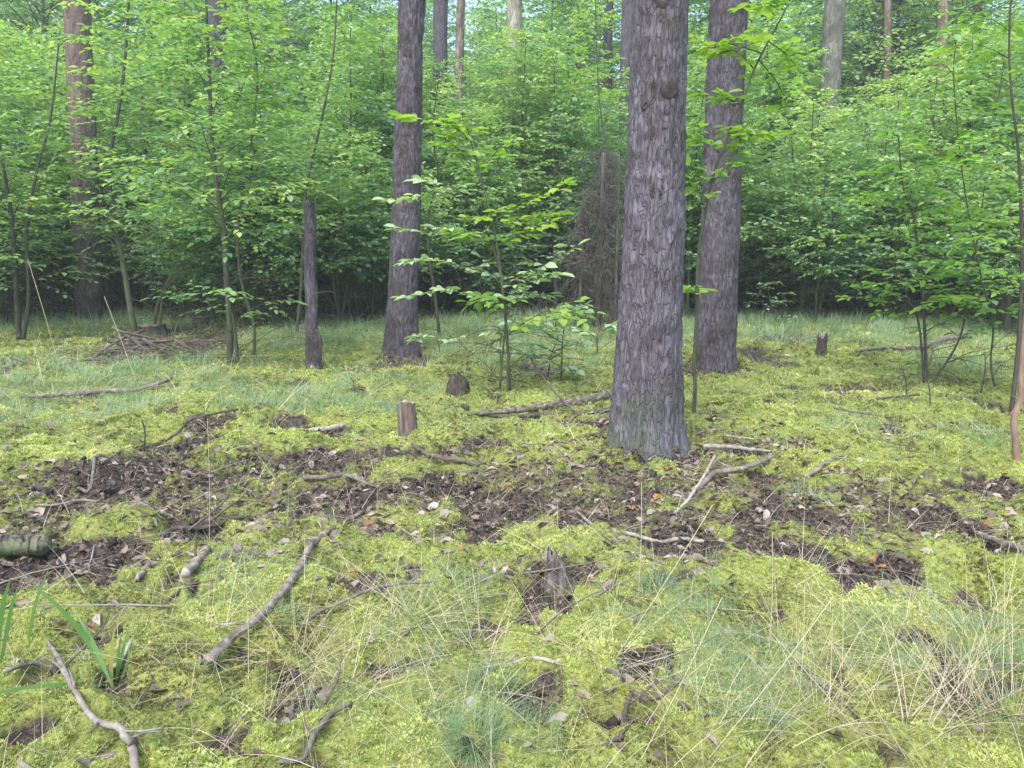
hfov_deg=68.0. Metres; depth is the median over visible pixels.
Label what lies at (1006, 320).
sapling
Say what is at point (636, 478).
twig
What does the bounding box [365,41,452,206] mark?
sapling
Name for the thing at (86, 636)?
grass clump
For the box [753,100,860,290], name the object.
sapling
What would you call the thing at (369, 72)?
sapling
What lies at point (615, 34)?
broadleaf tree
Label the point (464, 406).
branch
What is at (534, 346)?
seedling
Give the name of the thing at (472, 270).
sapling
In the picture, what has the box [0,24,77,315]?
sapling
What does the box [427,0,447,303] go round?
pine tree
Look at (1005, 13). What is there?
broadleaf tree
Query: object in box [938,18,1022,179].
sapling
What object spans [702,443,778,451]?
branch
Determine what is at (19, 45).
sapling
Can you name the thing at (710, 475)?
branch
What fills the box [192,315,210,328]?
tree stump
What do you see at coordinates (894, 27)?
conifer tree
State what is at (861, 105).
sapling
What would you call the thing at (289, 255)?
sapling
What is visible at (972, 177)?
sapling
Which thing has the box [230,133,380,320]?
sapling
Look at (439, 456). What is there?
branch
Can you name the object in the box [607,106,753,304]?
sapling
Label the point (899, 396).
branch
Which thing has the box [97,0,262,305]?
sapling
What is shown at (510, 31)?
sapling
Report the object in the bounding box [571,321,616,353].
seedling
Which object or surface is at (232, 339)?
sapling
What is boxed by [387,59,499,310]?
sapling
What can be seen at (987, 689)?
twig
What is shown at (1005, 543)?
branch
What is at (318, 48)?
sapling
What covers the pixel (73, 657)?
twig
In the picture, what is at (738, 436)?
branch
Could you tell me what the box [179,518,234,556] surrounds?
twig
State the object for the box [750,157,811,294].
sapling
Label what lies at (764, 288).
shrub
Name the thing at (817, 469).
branch
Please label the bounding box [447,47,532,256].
sapling
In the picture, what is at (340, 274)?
sapling
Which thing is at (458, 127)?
sapling
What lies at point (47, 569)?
twig
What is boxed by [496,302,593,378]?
seedling
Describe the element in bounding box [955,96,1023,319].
sapling
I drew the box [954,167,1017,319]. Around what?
sapling
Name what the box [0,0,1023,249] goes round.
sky
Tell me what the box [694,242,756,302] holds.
bush
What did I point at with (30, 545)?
fallen log
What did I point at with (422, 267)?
sapling
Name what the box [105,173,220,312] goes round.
sapling
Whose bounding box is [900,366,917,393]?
shoot
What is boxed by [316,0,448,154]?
broadleaf tree
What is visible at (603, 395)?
fallen log
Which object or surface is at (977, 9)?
pine tree
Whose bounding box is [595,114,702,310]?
sapling
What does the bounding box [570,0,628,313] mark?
sapling
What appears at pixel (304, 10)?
broadleaf tree
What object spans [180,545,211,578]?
branch
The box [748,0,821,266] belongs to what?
broadleaf tree
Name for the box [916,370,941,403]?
shoot
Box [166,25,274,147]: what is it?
sapling
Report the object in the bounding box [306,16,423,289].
sapling
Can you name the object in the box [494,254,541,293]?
bush
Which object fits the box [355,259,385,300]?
bush
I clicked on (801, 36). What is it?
sapling
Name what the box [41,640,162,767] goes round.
branch
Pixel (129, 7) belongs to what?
sapling
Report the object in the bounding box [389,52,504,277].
sapling
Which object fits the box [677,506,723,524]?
twig
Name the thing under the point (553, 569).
twig
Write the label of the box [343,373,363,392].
shoot
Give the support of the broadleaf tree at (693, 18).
on the ground at (322, 754)
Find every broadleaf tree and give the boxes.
[0,0,57,116]
[0,0,137,288]
[1,0,62,75]
[1,1,61,266]
[1,9,46,107]
[15,0,200,121]
[37,0,140,163]
[47,10,117,109]
[92,1,148,81]
[94,0,204,162]
[109,0,308,135]
[133,1,234,152]
[140,0,330,164]
[226,0,329,280]
[235,0,322,102]
[235,1,301,110]
[249,0,428,286]
[291,0,390,162]
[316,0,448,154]
[368,0,476,98]
[378,0,472,126]
[395,0,490,126]
[422,41,497,173]
[449,0,542,147]
[450,0,538,272]
[452,16,529,93]
[464,1,530,113]
[466,0,620,288]
[497,0,621,239]
[524,0,621,125]
[545,0,621,119]
[592,0,709,136]
[595,0,755,97]
[687,0,882,267]
[688,0,753,59]
[747,0,808,264]
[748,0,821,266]
[748,5,816,124]
[782,0,965,149]
[787,0,880,101]
[792,0,934,126]
[795,0,906,119]
[890,0,1023,286]
[895,0,1021,135]
[947,0,1023,96]
[959,0,1023,95]
[992,2,1023,87]
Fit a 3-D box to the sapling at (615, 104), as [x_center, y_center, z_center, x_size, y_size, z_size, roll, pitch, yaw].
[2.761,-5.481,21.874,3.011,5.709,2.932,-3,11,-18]
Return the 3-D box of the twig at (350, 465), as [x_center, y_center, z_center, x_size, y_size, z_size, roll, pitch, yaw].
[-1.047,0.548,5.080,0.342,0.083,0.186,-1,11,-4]
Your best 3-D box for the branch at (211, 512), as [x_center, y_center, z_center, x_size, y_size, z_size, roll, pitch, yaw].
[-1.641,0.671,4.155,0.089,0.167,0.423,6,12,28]
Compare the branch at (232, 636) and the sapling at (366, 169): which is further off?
the sapling at (366, 169)
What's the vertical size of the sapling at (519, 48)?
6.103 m
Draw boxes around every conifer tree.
[818,0,956,118]
[843,0,999,138]
[845,0,970,89]
[863,0,1005,277]
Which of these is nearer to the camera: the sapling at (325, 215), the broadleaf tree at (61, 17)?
the sapling at (325, 215)
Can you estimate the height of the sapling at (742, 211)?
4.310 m
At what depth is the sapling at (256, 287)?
12.41 m
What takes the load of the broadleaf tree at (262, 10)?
on the ground at (322, 754)
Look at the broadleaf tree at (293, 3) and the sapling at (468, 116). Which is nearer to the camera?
the sapling at (468, 116)
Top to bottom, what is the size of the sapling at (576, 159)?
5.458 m
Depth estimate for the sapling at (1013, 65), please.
16.12 m
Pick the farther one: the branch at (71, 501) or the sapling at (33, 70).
the sapling at (33, 70)
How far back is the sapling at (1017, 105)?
13.86 m
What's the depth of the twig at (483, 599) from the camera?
3.04 m
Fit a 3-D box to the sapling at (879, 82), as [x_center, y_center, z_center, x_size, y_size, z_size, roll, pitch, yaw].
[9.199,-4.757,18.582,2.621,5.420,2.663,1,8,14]
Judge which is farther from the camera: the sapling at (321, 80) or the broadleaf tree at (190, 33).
the broadleaf tree at (190, 33)
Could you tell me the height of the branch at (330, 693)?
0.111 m
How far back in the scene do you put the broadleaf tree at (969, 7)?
22.32 m
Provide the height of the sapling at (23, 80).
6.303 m
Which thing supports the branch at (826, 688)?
on the ground at (322, 754)
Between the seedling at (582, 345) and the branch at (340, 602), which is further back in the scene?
the seedling at (582, 345)
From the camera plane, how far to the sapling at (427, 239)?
11.26 m
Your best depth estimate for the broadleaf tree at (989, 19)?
31.43 m
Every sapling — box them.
[0,19,69,296]
[0,20,72,301]
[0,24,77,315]
[0,28,128,339]
[0,34,63,297]
[0,37,65,306]
[0,52,69,309]
[0,57,99,314]
[0,105,70,311]
[0,144,73,322]
[0,148,71,309]
[0,177,39,311]
[2,20,149,289]
[3,53,73,292]
[6,129,114,303]
[11,238,60,284]
[12,22,180,311]
[16,0,230,337]
[20,33,126,291]
[24,49,128,270]
[51,187,150,308]
[58,143,160,304]
[68,49,171,187]
[70,0,348,365]
[70,115,177,310]
[95,48,200,300]
[96,39,200,223]
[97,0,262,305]
[100,33,169,287]
[104,132,162,296]
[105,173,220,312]
[111,121,251,319]
[132,24,254,215]
[132,111,274,316]
[134,63,266,324]
[137,168,265,327]
[138,135,215,309]
[139,0,340,354]
[141,85,202,167]
[153,64,328,329]
[158,87,325,323]
[161,107,289,308]
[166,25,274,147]
[183,121,321,325]
[201,27,336,310]
[212,42,320,306]
[230,126,320,304]
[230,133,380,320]
[242,0,389,331]
[256,123,391,324]
[271,0,429,315]
[276,4,343,286]
[284,109,342,299]
[289,65,372,293]
[293,19,396,305]
[297,90,389,309]
[300,133,436,319]
[301,29,392,171]
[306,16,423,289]
[314,13,453,309]
[317,166,381,304]
[323,25,455,239]
[349,152,475,316]
[362,119,457,311]
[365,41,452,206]
[372,175,589,390]
[379,69,475,336]
[381,86,463,296]
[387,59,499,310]
[387,110,606,397]
[388,58,465,277]
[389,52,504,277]
[421,92,558,315]
[423,90,523,307]
[423,121,538,312]
[425,147,470,286]
[444,178,499,295]
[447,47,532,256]
[449,45,552,295]
[452,20,583,306]
[453,30,582,302]
[484,33,622,308]
[487,190,559,289]
[490,108,570,298]
[493,168,556,290]
[495,66,575,292]
[500,0,627,301]
[503,66,617,304]
[523,61,618,288]
[524,87,623,296]
[536,89,627,315]
[551,114,614,273]
[553,109,628,308]
[558,93,627,294]
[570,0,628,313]
[577,92,618,243]
[583,67,691,230]
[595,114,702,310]
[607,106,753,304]
[613,63,779,317]
[683,0,817,413]
[684,92,787,314]
[684,147,760,305]
[685,13,823,285]
[685,54,748,298]
[686,32,788,295]
[686,43,778,223]
[691,105,810,310]
[697,0,822,268]
[703,19,804,290]
[740,41,841,300]
[741,12,853,302]
[742,41,829,300]
[742,77,870,314]
[744,95,896,313]
[749,114,846,307]
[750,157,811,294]
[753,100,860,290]
[756,156,900,322]
[766,86,850,289]
[786,108,929,317]
[790,107,944,319]
[812,101,969,321]
[823,112,896,298]
[825,97,920,295]
[834,127,1023,386]
[836,74,949,309]
[838,93,869,155]
[840,71,923,272]
[840,87,909,146]
[861,42,1002,304]
[865,100,951,296]
[869,38,1011,311]
[872,23,1023,394]
[876,146,1018,321]
[886,21,1022,309]
[891,164,1018,320]
[902,16,1023,307]
[905,126,972,296]
[910,0,1023,411]
[916,39,1023,312]
[923,20,1023,295]
[927,87,1023,335]
[931,152,1023,335]
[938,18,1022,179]
[945,68,1023,307]
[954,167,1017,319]
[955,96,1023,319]
[981,1,1023,282]
[986,28,1023,147]
[1004,314,1023,461]
[1009,94,1023,192]
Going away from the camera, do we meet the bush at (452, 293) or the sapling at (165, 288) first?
the sapling at (165, 288)
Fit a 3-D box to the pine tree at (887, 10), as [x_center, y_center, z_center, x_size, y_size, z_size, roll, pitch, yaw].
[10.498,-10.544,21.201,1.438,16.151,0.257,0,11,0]
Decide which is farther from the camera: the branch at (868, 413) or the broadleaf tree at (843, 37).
the broadleaf tree at (843, 37)
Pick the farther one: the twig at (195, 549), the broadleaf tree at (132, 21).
the broadleaf tree at (132, 21)
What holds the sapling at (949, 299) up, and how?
on the ground at (322, 754)
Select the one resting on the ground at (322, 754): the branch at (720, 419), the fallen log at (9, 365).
the fallen log at (9, 365)
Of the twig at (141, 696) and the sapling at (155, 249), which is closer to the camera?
the twig at (141, 696)
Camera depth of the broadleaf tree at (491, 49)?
39.63 m
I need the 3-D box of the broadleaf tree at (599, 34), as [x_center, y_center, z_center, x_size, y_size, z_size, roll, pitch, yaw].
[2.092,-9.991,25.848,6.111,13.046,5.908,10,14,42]
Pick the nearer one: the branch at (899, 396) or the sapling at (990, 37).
the branch at (899, 396)
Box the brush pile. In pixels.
[10,325,247,373]
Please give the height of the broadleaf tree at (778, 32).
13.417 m
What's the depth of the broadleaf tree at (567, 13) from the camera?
21.61 m
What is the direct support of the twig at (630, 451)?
on the ground at (322, 754)
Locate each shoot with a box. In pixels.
[128,413,160,451]
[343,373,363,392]
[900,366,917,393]
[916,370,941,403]
[975,353,999,392]
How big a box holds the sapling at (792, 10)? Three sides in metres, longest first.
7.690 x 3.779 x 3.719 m
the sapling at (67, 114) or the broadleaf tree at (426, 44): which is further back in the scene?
the broadleaf tree at (426, 44)
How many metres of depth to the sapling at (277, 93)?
13.34 m
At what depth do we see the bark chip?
3.33 m
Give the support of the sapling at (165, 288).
on the ground at (322, 754)
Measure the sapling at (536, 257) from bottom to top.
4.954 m
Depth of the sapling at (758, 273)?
15.77 m
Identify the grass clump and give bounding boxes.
[0,566,49,662]
[0,579,131,693]
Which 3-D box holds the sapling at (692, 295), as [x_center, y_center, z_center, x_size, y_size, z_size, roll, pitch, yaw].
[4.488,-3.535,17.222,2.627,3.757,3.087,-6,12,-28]
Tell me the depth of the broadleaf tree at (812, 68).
21.54 m
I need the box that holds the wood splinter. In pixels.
[113,636,134,668]
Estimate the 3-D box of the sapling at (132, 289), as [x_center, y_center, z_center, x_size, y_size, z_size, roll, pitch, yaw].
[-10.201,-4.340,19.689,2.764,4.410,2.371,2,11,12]
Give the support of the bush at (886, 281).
on the ground at (322, 754)
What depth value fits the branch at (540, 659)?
2.57 m
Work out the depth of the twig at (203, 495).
4.55 m
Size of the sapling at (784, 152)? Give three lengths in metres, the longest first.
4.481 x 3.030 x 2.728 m
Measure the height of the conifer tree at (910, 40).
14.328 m
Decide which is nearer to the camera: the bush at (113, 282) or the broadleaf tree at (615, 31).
the bush at (113, 282)
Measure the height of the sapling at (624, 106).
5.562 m
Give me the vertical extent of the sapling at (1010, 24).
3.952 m
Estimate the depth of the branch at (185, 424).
5.68 m
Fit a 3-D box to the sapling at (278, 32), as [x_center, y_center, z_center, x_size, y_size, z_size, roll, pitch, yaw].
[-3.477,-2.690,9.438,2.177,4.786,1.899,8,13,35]
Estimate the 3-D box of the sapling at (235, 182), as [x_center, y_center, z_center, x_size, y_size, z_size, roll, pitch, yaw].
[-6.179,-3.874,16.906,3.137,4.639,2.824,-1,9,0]
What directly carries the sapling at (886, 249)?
on the ground at (322, 754)
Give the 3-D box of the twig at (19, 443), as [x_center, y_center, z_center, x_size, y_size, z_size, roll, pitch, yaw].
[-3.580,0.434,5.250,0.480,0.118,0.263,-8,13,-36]
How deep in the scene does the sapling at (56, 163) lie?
22.02 m
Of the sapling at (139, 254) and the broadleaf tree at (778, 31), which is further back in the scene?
the broadleaf tree at (778, 31)
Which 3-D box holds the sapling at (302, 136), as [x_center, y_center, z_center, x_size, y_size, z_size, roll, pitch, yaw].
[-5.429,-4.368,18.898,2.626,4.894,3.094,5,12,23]
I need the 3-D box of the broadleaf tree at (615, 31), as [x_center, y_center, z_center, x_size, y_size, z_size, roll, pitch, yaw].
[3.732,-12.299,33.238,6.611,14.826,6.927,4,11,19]
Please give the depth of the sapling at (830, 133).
15.09 m
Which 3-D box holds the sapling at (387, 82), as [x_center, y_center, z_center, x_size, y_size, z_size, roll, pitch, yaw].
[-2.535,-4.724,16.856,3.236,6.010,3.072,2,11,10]
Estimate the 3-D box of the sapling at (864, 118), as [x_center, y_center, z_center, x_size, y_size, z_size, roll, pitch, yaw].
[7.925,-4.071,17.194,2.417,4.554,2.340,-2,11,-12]
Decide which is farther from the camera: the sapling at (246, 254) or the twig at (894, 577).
the sapling at (246, 254)
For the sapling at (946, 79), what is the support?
on the ground at (322, 754)
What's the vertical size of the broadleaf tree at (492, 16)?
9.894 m
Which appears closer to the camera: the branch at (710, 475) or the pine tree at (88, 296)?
the branch at (710, 475)
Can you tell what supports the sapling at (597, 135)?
on the ground at (322, 754)
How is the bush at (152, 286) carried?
on the ground at (322, 754)
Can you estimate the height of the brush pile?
0.673 m
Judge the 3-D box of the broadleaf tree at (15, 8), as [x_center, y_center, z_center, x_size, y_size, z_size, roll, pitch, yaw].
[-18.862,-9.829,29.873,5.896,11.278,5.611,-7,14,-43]
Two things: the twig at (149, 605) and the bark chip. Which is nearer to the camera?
the twig at (149, 605)
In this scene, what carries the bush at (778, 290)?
on the ground at (322, 754)
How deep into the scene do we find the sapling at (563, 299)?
16.80 m
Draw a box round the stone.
[531,588,550,605]
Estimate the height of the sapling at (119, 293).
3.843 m
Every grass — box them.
[0,261,1023,767]
[0,301,1023,767]
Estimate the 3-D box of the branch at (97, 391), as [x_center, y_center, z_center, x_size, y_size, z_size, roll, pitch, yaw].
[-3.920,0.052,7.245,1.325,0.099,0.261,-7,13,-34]
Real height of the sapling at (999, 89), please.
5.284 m
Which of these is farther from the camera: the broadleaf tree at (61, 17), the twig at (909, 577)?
the broadleaf tree at (61, 17)
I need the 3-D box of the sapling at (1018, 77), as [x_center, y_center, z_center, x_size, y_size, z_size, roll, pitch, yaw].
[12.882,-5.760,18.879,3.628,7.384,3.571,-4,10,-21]
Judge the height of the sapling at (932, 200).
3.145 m
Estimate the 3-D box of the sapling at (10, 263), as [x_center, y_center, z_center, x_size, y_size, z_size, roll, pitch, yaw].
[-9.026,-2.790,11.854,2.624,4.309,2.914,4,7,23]
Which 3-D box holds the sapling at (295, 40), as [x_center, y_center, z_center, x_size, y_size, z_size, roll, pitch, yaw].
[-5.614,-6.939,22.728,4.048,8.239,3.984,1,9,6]
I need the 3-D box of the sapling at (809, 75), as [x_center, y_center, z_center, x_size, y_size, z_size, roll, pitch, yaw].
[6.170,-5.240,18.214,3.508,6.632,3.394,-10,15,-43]
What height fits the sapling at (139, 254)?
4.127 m
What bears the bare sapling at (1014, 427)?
on the ground at (322, 754)
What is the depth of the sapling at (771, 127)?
18.09 m
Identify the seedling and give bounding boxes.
[404,333,472,353]
[478,319,532,366]
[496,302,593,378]
[509,300,595,382]
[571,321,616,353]
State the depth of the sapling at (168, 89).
17.02 m
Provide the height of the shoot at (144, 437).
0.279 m
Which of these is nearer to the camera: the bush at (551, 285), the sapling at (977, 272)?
the sapling at (977, 272)
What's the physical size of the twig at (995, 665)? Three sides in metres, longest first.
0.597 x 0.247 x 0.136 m
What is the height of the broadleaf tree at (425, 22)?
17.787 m
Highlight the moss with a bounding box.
[0,304,1023,767]
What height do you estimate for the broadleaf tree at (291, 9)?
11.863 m
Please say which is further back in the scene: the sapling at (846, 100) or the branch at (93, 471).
the sapling at (846, 100)
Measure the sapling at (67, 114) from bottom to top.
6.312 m
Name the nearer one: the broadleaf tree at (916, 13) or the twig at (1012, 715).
the twig at (1012, 715)
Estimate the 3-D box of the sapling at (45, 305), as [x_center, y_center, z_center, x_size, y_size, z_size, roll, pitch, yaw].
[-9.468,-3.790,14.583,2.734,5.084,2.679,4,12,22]
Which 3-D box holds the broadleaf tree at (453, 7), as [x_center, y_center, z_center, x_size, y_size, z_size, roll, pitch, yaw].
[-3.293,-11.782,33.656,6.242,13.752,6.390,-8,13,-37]
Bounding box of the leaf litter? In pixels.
[0,291,1023,767]
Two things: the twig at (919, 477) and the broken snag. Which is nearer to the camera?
the twig at (919, 477)
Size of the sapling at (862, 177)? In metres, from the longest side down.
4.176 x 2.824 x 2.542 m
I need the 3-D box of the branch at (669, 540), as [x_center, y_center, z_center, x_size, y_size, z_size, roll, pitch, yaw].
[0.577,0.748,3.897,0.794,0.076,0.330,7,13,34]
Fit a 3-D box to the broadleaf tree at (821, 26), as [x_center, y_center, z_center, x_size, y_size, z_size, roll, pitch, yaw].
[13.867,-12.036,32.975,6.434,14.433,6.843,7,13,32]
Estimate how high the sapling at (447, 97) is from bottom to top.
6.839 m
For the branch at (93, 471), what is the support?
on the ground at (322, 754)
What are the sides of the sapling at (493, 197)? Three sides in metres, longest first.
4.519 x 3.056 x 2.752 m
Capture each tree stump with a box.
[137,322,168,335]
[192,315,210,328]
[397,400,417,437]
[445,373,469,397]
[540,546,571,598]
[815,332,827,355]
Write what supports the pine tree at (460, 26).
on the ground at (322, 754)
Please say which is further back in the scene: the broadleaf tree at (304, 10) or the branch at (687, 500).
the broadleaf tree at (304, 10)
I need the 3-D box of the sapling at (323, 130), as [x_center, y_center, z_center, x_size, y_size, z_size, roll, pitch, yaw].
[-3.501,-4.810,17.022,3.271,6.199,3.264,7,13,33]
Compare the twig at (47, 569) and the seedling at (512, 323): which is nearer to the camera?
the twig at (47, 569)
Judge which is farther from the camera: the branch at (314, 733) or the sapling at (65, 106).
the sapling at (65, 106)
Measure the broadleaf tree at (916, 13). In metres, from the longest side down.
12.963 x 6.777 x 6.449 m
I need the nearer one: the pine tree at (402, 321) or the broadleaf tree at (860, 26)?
the pine tree at (402, 321)
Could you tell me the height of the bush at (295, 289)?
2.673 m
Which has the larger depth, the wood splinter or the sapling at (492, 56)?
the sapling at (492, 56)
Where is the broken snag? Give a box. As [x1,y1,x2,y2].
[259,199,344,369]
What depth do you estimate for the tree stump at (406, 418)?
5.71 m
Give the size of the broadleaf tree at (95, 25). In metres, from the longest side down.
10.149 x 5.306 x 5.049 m
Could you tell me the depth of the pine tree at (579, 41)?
22.89 m
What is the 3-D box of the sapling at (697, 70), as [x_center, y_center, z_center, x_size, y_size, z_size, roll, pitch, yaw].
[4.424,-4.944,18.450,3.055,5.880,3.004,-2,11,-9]
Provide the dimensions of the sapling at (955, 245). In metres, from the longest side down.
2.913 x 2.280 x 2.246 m
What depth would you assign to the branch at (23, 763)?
2.12 m
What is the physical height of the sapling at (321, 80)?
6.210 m
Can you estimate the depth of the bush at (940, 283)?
19.01 m
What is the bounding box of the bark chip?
[135,562,150,580]
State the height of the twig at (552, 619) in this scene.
0.195 m
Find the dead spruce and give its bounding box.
[536,146,625,332]
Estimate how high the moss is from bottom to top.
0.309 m
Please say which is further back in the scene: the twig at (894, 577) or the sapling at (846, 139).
the sapling at (846, 139)
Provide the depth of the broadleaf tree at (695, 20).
25.64 m
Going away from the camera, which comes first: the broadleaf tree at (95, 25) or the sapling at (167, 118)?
the sapling at (167, 118)
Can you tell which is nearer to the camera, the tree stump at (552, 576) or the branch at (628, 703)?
the branch at (628, 703)
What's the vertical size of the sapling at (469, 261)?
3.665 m
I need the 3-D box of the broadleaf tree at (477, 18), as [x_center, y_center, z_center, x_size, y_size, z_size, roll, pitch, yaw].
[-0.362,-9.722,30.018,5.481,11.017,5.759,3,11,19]
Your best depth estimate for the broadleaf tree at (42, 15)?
21.71 m
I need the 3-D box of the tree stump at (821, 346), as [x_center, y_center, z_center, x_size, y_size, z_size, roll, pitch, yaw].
[4.001,-0.490,9.816,0.172,0.379,0.168,0,11,0]
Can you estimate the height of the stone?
0.158 m
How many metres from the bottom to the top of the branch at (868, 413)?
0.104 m
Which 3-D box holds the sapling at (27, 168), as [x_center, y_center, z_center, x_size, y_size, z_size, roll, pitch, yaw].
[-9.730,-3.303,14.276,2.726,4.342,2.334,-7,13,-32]
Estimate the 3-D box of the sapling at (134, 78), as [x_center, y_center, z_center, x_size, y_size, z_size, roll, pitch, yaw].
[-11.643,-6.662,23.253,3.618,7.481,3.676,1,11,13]
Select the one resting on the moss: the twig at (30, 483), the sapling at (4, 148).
the twig at (30, 483)
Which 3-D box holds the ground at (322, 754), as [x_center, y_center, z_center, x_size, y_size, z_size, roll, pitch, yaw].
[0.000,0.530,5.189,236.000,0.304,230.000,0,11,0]
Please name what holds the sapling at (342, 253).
on the ground at (322, 754)
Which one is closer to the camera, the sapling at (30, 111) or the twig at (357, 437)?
the twig at (357, 437)
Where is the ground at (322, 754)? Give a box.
[0,252,1023,767]
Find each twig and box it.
[0,482,54,493]
[0,558,98,593]
[4,442,35,443]
[5,604,169,642]
[58,597,126,672]
[84,545,98,574]
[89,690,145,760]
[178,473,278,508]
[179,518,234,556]
[270,501,340,517]
[329,462,376,465]
[334,433,383,446]
[446,591,513,616]
[520,552,655,585]
[536,574,659,632]
[593,446,663,457]
[599,477,675,502]
[626,620,768,668]
[659,505,774,544]
[669,674,719,714]
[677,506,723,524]
[794,761,827,767]
[863,564,916,588]
[902,463,961,498]
[902,573,1022,634]
[936,662,1023,686]
[974,680,1001,706]
[994,499,1023,503]
[998,714,1023,716]
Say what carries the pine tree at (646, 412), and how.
on the ground at (322, 754)
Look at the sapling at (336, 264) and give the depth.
12.84 m
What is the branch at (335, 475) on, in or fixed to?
on the ground at (322, 754)
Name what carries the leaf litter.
on the ground at (322, 754)
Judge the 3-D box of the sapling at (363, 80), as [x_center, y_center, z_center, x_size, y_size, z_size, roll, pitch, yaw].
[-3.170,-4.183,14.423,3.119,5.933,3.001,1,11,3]
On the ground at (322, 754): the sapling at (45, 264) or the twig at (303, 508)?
the sapling at (45, 264)
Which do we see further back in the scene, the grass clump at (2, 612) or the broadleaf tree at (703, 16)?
the broadleaf tree at (703, 16)
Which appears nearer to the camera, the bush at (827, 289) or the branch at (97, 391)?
the branch at (97, 391)
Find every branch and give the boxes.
[3,653,71,673]
[17,737,44,767]
[19,376,172,397]
[35,491,96,505]
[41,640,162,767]
[77,453,101,493]
[159,495,258,539]
[165,404,238,441]
[165,559,242,602]
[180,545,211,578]
[187,482,240,531]
[198,510,364,665]
[279,701,351,763]
[303,472,385,488]
[304,562,432,622]
[306,422,344,432]
[323,650,365,704]
[411,443,479,466]
[438,403,468,411]
[481,651,569,667]
[530,356,574,411]
[573,508,703,543]
[602,668,685,745]
[673,454,715,514]
[691,454,775,490]
[701,414,723,420]
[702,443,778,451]
[719,433,754,439]
[782,648,857,715]
[804,450,851,476]
[829,389,919,403]
[833,407,893,418]
[970,526,1023,553]
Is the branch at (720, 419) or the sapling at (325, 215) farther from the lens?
the sapling at (325, 215)
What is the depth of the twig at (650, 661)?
2.61 m
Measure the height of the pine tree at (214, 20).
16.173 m
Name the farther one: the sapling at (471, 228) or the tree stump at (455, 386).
the sapling at (471, 228)
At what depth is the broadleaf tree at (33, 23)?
32.94 m
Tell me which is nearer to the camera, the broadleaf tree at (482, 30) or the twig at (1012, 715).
the twig at (1012, 715)
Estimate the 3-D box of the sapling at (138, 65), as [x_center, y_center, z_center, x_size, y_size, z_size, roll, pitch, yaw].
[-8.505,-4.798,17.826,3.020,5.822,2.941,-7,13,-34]
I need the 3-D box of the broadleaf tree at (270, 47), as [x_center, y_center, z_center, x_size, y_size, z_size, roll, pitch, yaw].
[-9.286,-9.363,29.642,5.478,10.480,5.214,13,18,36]
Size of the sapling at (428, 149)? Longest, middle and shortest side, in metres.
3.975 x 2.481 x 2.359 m
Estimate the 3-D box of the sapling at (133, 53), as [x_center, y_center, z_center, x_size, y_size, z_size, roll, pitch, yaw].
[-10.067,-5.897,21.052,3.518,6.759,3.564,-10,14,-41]
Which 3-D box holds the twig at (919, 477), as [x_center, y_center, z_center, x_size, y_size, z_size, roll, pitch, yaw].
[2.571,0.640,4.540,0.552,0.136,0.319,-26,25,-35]
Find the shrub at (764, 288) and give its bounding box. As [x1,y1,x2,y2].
[743,281,800,322]
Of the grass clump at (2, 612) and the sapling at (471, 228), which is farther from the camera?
the sapling at (471, 228)
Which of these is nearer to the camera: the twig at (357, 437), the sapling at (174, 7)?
the twig at (357, 437)
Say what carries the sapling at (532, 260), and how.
on the ground at (322, 754)
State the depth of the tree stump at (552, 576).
3.29 m
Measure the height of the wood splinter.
0.039 m
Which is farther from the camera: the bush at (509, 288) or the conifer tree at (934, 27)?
the conifer tree at (934, 27)
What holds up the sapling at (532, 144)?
on the ground at (322, 754)
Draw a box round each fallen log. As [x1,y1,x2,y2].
[0,362,15,373]
[0,533,52,556]
[467,389,611,415]
[477,407,609,417]
[855,332,968,352]
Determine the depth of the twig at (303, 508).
4.11 m
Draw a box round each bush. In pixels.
[19,259,67,291]
[26,253,73,301]
[64,257,135,292]
[131,268,177,299]
[260,255,335,300]
[296,271,334,294]
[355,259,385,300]
[439,252,476,302]
[443,254,475,296]
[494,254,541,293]
[527,230,593,303]
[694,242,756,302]
[744,256,790,295]
[779,256,843,299]
[866,259,909,297]
[917,279,971,299]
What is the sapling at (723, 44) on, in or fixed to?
on the ground at (322, 754)
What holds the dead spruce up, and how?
on the ground at (322, 754)
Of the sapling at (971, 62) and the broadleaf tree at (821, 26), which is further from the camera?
the broadleaf tree at (821, 26)
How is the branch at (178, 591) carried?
on the ground at (322, 754)
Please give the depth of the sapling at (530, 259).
20.76 m
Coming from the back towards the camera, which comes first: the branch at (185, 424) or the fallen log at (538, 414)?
the fallen log at (538, 414)
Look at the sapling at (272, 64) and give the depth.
14.37 m
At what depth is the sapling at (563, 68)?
15.81 m
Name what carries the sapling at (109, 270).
on the ground at (322, 754)
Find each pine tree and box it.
[62,0,103,321]
[203,0,226,309]
[381,0,425,357]
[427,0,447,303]
[452,0,464,290]
[503,0,521,294]
[574,0,585,287]
[602,0,613,120]
[605,0,689,461]
[617,0,631,292]
[696,0,747,372]
[808,0,845,299]
[883,0,891,163]
[932,0,947,292]
[973,0,980,61]
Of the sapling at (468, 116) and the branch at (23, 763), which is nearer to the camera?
the branch at (23, 763)
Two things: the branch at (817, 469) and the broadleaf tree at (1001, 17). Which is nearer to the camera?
the branch at (817, 469)
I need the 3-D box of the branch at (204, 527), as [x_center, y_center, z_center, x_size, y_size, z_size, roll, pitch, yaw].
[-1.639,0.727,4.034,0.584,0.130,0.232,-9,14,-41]
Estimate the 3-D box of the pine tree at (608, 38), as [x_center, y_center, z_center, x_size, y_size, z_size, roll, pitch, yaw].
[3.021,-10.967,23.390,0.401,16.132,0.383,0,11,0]
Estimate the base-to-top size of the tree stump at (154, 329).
0.272 m

